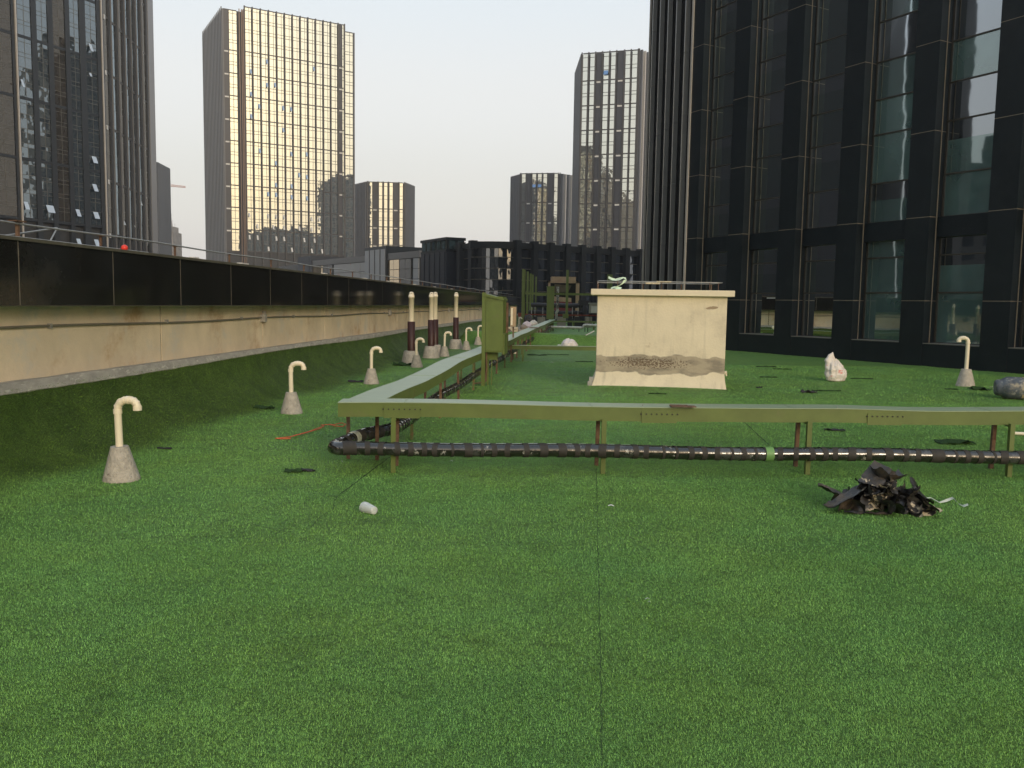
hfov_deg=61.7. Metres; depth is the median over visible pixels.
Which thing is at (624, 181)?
window
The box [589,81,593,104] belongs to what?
window
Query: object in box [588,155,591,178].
window
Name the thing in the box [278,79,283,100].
window
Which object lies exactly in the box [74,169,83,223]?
window
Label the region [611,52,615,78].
window
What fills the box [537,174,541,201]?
window
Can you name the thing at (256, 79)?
window
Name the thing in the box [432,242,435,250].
window
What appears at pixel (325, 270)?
window
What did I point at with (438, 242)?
window
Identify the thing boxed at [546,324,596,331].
white foil pipe
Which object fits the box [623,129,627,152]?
window
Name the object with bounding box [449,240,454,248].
window
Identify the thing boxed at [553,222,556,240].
window
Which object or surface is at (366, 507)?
plastic cups
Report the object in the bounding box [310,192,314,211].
window
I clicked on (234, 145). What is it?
window
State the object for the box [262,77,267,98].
window
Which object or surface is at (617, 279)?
plastic bag
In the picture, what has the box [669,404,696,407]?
rusty plate
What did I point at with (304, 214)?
window
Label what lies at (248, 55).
window
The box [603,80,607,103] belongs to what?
window
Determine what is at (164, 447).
rubber scrap
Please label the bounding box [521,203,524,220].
window
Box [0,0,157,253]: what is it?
dark glass tower
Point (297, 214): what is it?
window
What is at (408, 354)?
straight vent
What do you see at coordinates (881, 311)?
window
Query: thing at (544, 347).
cross beam
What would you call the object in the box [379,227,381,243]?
window
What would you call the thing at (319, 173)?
window
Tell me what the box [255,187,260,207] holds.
window
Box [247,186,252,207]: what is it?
window
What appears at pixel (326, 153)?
window
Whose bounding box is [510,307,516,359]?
control box
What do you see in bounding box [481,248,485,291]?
curved window
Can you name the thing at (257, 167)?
window
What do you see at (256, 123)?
window
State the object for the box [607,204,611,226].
window
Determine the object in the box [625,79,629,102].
window
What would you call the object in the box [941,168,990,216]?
window
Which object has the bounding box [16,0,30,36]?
window
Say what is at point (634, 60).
window
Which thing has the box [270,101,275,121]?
window
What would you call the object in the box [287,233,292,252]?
window
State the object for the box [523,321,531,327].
rubbish bag
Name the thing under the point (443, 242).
window
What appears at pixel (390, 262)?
window
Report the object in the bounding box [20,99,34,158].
window
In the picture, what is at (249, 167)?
window
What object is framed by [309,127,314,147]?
window
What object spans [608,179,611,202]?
window
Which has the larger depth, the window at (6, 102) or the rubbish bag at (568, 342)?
the window at (6, 102)
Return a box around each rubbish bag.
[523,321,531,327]
[524,313,532,321]
[530,320,537,325]
[561,338,577,345]
[824,352,846,381]
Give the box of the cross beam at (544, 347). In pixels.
[508,345,595,360]
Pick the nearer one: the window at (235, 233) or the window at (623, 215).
the window at (623, 215)
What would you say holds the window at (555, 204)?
in the silver tower at (540, 207)
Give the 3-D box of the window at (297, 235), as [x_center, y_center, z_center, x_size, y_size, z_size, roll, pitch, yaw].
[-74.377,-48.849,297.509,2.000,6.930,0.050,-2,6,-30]
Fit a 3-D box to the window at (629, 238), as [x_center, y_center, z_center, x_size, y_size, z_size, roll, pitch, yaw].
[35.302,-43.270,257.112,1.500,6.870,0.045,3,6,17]
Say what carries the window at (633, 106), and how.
in the tall silver tower at (609, 135)
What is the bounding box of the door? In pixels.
[511,308,512,324]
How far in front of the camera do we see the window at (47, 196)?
107.34 m
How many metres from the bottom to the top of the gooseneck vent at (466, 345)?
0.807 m
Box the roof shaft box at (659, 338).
[588,289,734,389]
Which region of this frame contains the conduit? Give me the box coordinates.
[0,307,481,328]
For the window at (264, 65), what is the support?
in the gold glass tower at (279, 124)
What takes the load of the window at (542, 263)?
in the curved podium building at (493, 266)
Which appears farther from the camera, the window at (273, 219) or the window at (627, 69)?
the window at (273, 219)
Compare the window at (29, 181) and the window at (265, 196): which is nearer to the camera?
the window at (29, 181)
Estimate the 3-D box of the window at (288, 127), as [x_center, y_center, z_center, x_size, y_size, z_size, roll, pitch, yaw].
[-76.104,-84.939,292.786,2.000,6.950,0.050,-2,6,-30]
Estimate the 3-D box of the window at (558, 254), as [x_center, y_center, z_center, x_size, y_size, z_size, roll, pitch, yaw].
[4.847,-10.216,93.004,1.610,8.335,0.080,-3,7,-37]
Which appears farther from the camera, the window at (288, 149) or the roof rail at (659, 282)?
the window at (288, 149)
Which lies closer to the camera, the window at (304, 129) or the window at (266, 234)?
the window at (266, 234)
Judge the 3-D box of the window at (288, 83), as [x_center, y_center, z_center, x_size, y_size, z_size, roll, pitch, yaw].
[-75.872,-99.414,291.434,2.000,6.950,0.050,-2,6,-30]
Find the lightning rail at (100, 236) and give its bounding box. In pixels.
[0,220,512,294]
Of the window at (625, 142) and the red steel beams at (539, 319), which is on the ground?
the red steel beams at (539, 319)
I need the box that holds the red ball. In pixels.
[121,245,127,249]
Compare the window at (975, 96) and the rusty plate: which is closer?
the rusty plate
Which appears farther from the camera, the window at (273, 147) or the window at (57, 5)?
the window at (273, 147)
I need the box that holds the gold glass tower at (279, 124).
[202,5,354,267]
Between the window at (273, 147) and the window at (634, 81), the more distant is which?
the window at (273, 147)
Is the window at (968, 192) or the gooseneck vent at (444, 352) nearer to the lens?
the window at (968, 192)
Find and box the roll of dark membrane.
[993,377,1023,399]
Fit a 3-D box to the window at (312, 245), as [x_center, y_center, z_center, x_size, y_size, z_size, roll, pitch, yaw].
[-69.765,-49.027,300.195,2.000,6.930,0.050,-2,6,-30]
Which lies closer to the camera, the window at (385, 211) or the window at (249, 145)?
the window at (249, 145)
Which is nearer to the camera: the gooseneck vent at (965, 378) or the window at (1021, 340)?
the gooseneck vent at (965, 378)
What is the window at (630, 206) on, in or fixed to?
in the tall silver tower at (609, 135)
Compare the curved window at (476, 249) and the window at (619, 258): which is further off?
the window at (619, 258)
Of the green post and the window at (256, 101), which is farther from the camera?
the window at (256, 101)
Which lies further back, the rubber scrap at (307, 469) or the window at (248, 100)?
the window at (248, 100)
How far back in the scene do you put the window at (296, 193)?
296.15 m
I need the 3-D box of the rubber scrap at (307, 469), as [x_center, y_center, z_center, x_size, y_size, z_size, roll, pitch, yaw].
[-1.921,0.803,8.054,0.140,0.031,0.078,3,6,17]
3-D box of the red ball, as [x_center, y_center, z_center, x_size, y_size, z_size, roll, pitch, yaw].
[-4.742,-1.663,10.498,0.084,0.084,0.084,1,5,0]
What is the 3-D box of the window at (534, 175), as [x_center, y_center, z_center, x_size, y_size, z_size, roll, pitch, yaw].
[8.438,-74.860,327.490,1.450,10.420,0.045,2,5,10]
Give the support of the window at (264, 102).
in the gold glass tower at (279, 124)
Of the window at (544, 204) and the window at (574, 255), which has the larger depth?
the window at (544, 204)
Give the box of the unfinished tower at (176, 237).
[171,220,181,256]
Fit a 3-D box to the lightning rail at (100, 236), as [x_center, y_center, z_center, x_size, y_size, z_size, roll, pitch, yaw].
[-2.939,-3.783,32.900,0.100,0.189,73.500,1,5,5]
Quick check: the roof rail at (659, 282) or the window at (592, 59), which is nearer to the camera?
the roof rail at (659, 282)
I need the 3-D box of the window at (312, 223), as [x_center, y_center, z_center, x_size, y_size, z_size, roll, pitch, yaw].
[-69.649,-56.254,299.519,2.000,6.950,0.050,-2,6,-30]
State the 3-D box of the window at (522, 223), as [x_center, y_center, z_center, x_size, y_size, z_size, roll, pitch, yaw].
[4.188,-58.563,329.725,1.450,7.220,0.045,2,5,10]
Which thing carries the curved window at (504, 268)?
in the curved podium building at (493, 266)
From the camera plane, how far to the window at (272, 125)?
290.07 m
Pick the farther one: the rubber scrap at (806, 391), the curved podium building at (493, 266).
the curved podium building at (493, 266)
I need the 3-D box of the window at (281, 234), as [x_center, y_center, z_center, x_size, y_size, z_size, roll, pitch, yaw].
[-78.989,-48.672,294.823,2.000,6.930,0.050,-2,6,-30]
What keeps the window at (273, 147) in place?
in the gold glass tower at (279, 124)
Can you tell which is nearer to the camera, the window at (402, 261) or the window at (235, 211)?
the window at (402, 261)
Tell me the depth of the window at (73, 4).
109.56 m
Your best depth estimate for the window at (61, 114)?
108.84 m
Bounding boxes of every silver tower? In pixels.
[509,173,571,245]
[571,48,647,250]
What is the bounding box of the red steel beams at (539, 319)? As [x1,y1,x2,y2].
[518,302,596,327]
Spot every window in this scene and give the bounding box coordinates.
[0,0,9,30]
[0,31,12,93]
[0,94,14,154]
[0,156,16,215]
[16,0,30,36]
[18,37,32,98]
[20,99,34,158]
[22,160,36,218]
[36,0,46,42]
[37,43,48,101]
[39,103,50,161]
[41,163,52,219]
[52,0,64,47]
[54,48,66,106]
[56,108,67,164]
[57,166,69,221]
[69,0,78,52]
[70,53,80,109]
[72,111,81,166]
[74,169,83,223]
[85,1,95,57]
[86,58,97,113]
[88,115,99,169]
[90,172,100,224]
[103,19,107,70]
[105,74,108,125]
[106,128,110,179]
[108,183,111,232]
[115,132,117,182]
[116,185,119,234]
[229,50,236,72]
[230,73,236,95]
[230,96,237,117]
[230,118,237,139]
[231,141,237,162]
[231,163,238,184]
[231,186,238,206]
[232,208,238,228]
[232,230,238,250]
[246,52,251,73]
[246,75,251,96]
[246,97,251,118]
[246,120,251,140]
[247,142,252,163]
[247,164,252,185]
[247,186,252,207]
[248,209,252,228]
[248,230,253,250]
[253,53,259,75]
[254,76,259,97]
[254,98,259,119]
[254,121,259,141]
[255,143,260,163]
[255,165,260,185]
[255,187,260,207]
[255,209,260,229]
[256,231,261,251]
[262,55,267,76]
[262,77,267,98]
[262,99,267,120]
[262,122,267,142]
[263,144,268,164]
[263,166,268,186]
[263,188,268,208]
[263,210,268,229]
[264,231,269,251]
[270,56,275,77]
[270,78,275,99]
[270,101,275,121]
[270,123,275,143]
[271,145,276,165]
[271,167,276,187]
[271,188,276,208]
[271,210,276,230]
[271,232,276,251]
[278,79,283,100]
[278,102,283,122]
[278,124,283,144]
[278,145,283,166]
[279,167,284,187]
[279,189,284,209]
[279,211,284,230]
[279,232,284,252]
[286,81,291,101]
[286,103,291,123]
[286,125,291,145]
[286,146,291,166]
[286,168,291,188]
[287,190,291,209]
[287,211,292,231]
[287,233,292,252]
[294,104,299,124]
[294,125,299,146]
[294,147,299,167]
[294,169,299,189]
[294,190,299,210]
[295,212,299,231]
[295,233,299,252]
[301,105,306,125]
[302,126,306,146]
[302,148,306,168]
[302,170,307,189]
[302,191,307,210]
[302,212,307,232]
[302,233,307,253]
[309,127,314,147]
[309,149,314,169]
[310,170,314,190]
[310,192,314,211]
[310,213,314,232]
[310,234,314,253]
[317,128,321,148]
[317,150,321,169]
[317,171,322,190]
[317,192,322,211]
[317,213,322,232]
[317,234,322,253]
[323,265,327,272]
[324,150,329,170]
[325,172,329,191]
[325,193,329,212]
[325,214,329,233]
[325,235,329,254]
[328,265,332,274]
[332,172,336,192]
[332,193,336,212]
[332,214,336,233]
[332,235,336,254]
[369,182,371,207]
[369,209,371,225]
[369,227,371,243]
[379,183,381,207]
[379,209,381,225]
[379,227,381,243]
[384,183,386,208]
[384,209,386,225]
[384,227,386,244]
[388,260,393,281]
[389,183,392,208]
[389,210,392,226]
[389,228,392,244]
[394,260,399,282]
[399,228,402,244]
[399,259,404,282]
[400,183,402,208]
[400,210,402,226]
[405,259,411,283]
[422,243,425,251]
[427,243,430,250]
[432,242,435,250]
[437,241,440,249]
[442,240,445,248]
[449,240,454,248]
[464,249,467,290]
[471,248,473,291]
[474,248,477,291]
[478,248,481,292]
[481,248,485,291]
[485,248,489,293]
[489,248,493,293]
[494,248,497,294]
[498,248,502,294]
[502,248,506,295]
[506,248,510,295]
[510,248,513,295]
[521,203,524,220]
[521,222,524,240]
[521,249,530,315]
[522,174,525,201]
[531,222,534,240]
[532,174,535,201]
[532,203,535,220]
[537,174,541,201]
[537,203,540,220]
[537,222,540,240]
[537,250,546,320]
[542,222,545,240]
[543,174,546,201]
[543,203,546,220]
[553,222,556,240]
[554,174,557,201]
[554,203,556,220]
[554,251,562,320]
[570,252,578,320]
[579,204,583,226]
[579,229,583,244]
[580,180,584,202]
[581,131,585,154]
[581,156,585,178]
[582,82,586,104]
[582,106,586,129]
[583,54,587,80]
[585,253,593,316]
[586,228,590,246]
[587,180,591,202]
[587,204,590,226]
[588,131,592,153]
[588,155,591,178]
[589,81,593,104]
[589,106,593,129]
[590,54,594,79]
[599,228,603,247]
[600,180,605,202]
[600,204,604,226]
[601,155,605,177]
[601,254,607,288]
[602,105,607,128]
[602,130,606,153]
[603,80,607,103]
[604,53,608,78]
[606,228,610,248]
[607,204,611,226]
[608,155,612,177]
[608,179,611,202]
[609,130,613,153]
[610,80,614,103]
[610,105,613,128]
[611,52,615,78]
[615,255,622,288]
[620,228,625,249]
[621,204,625,226]
[622,154,627,177]
[622,179,626,201]
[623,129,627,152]
[624,104,628,127]
[625,51,629,77]
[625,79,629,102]
[627,228,631,249]
[628,179,633,201]
[628,203,632,226]
[629,154,634,177]
[629,256,636,288]
[630,129,634,152]
[631,79,636,102]
[631,104,635,127]
[632,51,637,77]
[862,293,901,340]
[864,257,903,292]
[866,240,904,258]
[933,293,982,344]
[936,253,985,292]
[939,234,986,254]
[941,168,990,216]
[944,112,994,174]
[947,72,997,121]
[949,28,1000,82]
[952,0,1001,41]
[1019,293,1023,346]
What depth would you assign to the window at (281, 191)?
293.49 m
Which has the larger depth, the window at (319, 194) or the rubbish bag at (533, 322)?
the window at (319, 194)
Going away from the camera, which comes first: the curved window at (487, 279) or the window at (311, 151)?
the curved window at (487, 279)
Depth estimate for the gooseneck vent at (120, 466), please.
7.47 m
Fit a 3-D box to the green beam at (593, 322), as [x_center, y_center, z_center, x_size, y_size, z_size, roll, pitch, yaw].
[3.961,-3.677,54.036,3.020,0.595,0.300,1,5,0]
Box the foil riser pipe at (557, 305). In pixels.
[555,287,558,319]
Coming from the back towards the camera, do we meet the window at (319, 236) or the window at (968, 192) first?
the window at (319, 236)
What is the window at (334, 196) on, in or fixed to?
in the gold glass tower at (279, 124)
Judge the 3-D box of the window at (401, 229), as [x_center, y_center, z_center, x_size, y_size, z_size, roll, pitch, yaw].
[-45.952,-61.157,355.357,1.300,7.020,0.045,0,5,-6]
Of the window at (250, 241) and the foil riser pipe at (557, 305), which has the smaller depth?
the foil riser pipe at (557, 305)
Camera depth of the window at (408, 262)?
132.25 m
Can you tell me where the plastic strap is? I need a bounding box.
[927,497,967,506]
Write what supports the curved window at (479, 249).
in the curved podium building at (493, 266)
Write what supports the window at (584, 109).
in the tall silver tower at (609, 135)
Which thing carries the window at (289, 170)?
in the gold glass tower at (279, 124)
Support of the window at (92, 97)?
in the dark glass tower at (77, 122)
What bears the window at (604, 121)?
in the tall silver tower at (609, 135)
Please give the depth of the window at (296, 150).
294.78 m
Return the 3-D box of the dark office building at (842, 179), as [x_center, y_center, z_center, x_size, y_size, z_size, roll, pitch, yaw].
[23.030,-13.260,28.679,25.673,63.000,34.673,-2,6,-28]
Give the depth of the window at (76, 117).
110.88 m
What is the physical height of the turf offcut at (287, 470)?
0.040 m
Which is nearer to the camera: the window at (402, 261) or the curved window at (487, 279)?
the curved window at (487, 279)
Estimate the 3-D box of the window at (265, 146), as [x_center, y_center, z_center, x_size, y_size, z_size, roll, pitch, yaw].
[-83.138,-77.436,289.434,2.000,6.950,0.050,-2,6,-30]
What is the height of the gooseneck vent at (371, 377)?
0.768 m
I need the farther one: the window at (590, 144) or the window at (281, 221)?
the window at (281, 221)
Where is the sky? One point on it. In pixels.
(455, 100)
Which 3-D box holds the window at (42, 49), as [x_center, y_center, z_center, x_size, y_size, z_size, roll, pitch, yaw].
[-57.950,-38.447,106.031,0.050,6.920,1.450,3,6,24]
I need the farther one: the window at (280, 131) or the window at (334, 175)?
the window at (334, 175)
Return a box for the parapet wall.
[0,235,520,395]
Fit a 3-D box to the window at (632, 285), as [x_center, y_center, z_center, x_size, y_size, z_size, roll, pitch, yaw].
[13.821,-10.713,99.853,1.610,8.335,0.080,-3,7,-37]
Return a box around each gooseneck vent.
[102,396,141,482]
[280,361,305,414]
[363,346,382,383]
[411,337,424,367]
[439,331,451,356]
[462,327,472,349]
[474,325,481,344]
[955,336,974,386]
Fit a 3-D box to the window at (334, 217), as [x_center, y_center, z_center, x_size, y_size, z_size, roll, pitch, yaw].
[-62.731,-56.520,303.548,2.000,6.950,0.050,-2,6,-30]
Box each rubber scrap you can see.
[157,447,171,448]
[302,468,314,471]
[800,389,816,392]
[824,428,845,430]
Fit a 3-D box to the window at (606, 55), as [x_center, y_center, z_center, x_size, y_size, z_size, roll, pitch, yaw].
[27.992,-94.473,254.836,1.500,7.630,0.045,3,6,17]
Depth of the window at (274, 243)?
293.42 m
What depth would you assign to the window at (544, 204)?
327.57 m
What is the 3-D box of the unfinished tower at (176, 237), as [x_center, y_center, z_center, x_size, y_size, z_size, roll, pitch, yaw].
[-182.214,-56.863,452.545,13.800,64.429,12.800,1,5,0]
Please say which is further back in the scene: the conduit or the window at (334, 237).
the window at (334, 237)
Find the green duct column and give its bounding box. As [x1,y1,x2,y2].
[546,286,554,325]
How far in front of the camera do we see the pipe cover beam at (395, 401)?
8.28 m
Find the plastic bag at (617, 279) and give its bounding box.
[608,277,626,288]
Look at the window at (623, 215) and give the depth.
257.05 m
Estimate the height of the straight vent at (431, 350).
1.920 m
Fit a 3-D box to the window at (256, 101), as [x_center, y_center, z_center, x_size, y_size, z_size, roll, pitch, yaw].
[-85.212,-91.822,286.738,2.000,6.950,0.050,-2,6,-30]
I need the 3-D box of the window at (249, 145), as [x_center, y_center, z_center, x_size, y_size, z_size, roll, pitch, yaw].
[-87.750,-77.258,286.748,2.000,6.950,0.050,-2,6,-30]
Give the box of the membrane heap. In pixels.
[818,460,942,517]
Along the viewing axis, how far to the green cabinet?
16.57 m
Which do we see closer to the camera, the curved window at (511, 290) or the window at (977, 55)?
the window at (977, 55)
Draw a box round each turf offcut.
[253,404,274,408]
[284,468,302,472]
[393,362,410,365]
[934,439,975,443]
[968,386,991,390]
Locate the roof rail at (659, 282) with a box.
[596,280,722,289]
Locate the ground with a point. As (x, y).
(278, 377)
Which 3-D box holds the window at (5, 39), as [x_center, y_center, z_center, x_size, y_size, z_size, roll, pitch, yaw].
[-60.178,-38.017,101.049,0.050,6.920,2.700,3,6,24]
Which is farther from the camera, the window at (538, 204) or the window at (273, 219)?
the window at (538, 204)
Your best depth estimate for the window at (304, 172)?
296.80 m
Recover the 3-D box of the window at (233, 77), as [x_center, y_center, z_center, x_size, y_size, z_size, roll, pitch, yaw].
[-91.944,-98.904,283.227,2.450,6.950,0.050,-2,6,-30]
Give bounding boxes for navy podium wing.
[420,237,465,289]
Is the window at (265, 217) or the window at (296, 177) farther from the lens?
the window at (296, 177)
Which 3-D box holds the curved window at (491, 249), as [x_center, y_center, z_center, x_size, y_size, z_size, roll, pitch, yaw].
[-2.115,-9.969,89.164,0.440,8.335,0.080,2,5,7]
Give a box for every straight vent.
[402,292,418,363]
[422,292,439,357]
[434,292,440,354]
[449,292,462,348]
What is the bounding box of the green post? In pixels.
[607,274,612,288]
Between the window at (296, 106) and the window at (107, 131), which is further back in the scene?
the window at (296, 106)
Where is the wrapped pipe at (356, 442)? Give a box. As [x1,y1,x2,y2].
[328,327,1023,464]
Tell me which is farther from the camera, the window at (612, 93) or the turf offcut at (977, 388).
the window at (612, 93)
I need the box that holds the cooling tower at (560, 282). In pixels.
[548,277,579,317]
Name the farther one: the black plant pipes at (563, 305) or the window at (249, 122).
the window at (249, 122)
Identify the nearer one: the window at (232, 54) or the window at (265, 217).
the window at (232, 54)
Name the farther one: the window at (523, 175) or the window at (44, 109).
the window at (523, 175)
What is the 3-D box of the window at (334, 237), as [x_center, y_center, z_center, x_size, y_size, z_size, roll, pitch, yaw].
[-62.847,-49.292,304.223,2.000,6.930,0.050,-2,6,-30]
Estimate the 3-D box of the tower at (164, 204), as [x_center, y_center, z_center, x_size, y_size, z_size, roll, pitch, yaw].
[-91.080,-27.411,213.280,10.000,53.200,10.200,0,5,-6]
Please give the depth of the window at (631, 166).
255.11 m
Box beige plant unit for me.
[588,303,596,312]
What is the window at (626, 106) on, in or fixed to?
in the tall silver tower at (609, 135)
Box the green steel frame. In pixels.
[521,269,591,324]
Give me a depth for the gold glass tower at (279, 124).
292.90 m
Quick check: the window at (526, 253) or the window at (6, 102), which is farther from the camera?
the window at (6, 102)
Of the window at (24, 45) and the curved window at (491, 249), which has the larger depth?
the window at (24, 45)
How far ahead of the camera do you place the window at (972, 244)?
23.54 m
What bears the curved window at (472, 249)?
in the curved podium building at (493, 266)
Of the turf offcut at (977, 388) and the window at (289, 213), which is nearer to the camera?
the turf offcut at (977, 388)
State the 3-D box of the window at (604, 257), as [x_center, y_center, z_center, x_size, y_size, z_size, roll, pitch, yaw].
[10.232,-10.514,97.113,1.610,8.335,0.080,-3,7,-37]
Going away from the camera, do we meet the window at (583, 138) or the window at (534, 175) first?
the window at (583, 138)
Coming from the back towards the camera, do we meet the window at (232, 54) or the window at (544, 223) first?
the window at (544, 223)
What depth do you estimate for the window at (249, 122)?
286.06 m
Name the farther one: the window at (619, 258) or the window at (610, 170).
the window at (610, 170)
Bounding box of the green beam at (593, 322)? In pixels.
[551,321,596,329]
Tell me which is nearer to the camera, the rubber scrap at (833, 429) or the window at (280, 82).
the rubber scrap at (833, 429)
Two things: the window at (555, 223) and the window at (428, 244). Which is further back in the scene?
the window at (555, 223)
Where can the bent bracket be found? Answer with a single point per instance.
(17, 231)
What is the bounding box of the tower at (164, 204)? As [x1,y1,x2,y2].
[156,162,171,254]
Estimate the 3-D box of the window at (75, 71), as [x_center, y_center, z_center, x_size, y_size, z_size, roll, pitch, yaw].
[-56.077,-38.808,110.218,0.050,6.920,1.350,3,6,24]
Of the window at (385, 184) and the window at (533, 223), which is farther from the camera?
the window at (385, 184)
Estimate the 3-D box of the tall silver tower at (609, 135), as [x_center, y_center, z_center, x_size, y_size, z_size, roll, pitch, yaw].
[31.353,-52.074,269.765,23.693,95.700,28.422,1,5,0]
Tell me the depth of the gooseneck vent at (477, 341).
33.13 m
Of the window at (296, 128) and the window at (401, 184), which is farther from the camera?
the window at (401, 184)
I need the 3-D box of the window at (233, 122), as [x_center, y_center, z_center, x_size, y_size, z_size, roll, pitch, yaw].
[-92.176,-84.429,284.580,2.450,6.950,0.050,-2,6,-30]
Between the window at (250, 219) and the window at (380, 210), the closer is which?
the window at (250, 219)
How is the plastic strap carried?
on the ground
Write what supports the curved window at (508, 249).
in the curved podium building at (493, 266)
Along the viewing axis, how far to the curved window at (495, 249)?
88.94 m
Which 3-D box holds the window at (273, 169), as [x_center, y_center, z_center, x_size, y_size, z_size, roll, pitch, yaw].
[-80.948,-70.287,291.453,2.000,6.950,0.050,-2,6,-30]
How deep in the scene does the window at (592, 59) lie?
256.05 m
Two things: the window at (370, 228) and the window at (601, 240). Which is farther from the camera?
the window at (370, 228)
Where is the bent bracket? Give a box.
[7,220,57,239]
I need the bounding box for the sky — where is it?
[153,0,649,258]
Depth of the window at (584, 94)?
257.37 m
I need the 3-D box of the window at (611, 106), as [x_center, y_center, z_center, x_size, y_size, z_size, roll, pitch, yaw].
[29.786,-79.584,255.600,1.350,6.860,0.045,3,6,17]
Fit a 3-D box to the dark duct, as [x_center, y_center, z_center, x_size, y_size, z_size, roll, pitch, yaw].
[5.030,-5.641,59.727,0.772,0.339,1.000,1,5,0]
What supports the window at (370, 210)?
in the gold tower at (384, 213)
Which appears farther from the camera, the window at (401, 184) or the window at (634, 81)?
the window at (401, 184)
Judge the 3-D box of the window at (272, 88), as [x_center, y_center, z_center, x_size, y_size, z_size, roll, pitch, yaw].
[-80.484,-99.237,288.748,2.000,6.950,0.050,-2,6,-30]
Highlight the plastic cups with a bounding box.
[359,502,377,514]
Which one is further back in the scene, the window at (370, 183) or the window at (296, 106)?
the window at (370, 183)
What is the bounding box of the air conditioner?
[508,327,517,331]
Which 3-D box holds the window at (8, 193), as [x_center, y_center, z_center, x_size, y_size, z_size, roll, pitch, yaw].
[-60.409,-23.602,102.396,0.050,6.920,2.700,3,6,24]
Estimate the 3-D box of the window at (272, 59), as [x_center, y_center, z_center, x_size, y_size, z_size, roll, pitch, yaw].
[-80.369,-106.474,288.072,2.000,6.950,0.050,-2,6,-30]
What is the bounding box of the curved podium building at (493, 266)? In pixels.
[453,240,642,320]
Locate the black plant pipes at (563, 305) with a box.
[528,303,586,324]
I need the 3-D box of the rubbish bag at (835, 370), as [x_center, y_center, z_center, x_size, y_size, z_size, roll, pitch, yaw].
[7.156,-0.386,19.010,0.480,0.660,0.407,1,5,0]
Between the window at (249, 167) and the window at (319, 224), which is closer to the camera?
the window at (249, 167)
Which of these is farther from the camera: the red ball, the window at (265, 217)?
the window at (265, 217)
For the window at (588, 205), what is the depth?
260.08 m
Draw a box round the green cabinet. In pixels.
[474,292,508,385]
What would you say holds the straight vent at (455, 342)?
on the ground
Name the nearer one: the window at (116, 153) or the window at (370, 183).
the window at (116, 153)
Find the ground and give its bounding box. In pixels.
[0,315,1023,767]
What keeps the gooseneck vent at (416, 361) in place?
on the ground
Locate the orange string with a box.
[275,422,345,438]
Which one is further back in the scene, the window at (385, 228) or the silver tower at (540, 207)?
the window at (385, 228)
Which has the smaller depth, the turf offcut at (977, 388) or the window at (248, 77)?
the turf offcut at (977, 388)
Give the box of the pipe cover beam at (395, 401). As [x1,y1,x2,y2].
[338,319,1023,476]
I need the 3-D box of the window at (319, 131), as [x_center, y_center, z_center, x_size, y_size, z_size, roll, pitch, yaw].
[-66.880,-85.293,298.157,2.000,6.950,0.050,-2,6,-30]
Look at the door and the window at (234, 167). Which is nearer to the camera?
the door
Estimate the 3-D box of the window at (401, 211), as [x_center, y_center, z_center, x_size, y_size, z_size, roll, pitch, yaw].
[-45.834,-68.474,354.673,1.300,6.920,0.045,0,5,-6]
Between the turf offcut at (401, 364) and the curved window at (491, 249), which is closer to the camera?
the turf offcut at (401, 364)
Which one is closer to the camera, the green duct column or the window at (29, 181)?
the green duct column
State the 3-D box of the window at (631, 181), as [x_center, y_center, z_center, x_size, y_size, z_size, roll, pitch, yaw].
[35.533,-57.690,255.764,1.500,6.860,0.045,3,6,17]
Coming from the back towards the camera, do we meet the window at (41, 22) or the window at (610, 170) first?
the window at (610, 170)
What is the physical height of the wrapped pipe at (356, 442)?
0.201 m
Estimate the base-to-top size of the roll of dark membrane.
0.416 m
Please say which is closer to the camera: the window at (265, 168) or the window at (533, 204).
the window at (265, 168)
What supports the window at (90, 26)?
in the dark glass tower at (77, 122)
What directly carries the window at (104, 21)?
in the dark glass tower at (77, 122)
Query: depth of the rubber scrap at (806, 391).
16.31 m
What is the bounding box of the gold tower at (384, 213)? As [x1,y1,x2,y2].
[355,181,414,256]
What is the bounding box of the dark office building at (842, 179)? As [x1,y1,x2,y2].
[641,0,1023,373]
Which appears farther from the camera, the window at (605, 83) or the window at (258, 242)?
the window at (258, 242)
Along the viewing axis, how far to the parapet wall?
11.38 m
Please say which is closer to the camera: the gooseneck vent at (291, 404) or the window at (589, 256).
the gooseneck vent at (291, 404)
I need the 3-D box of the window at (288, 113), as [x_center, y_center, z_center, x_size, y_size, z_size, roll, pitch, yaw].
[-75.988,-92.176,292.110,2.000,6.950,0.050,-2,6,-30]
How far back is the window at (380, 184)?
352.98 m
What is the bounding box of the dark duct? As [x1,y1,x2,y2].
[578,300,589,304]
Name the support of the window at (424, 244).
in the navy podium wing
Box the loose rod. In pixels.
[0,234,148,252]
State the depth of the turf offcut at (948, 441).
10.32 m
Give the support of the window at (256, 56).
in the gold glass tower at (279, 124)
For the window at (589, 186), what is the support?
in the tall silver tower at (609, 135)
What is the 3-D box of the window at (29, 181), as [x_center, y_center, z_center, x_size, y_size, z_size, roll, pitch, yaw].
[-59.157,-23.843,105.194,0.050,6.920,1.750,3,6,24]
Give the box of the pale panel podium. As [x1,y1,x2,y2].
[279,246,421,284]
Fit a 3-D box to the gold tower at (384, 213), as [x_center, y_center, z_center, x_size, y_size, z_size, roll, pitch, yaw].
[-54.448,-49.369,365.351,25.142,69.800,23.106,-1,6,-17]

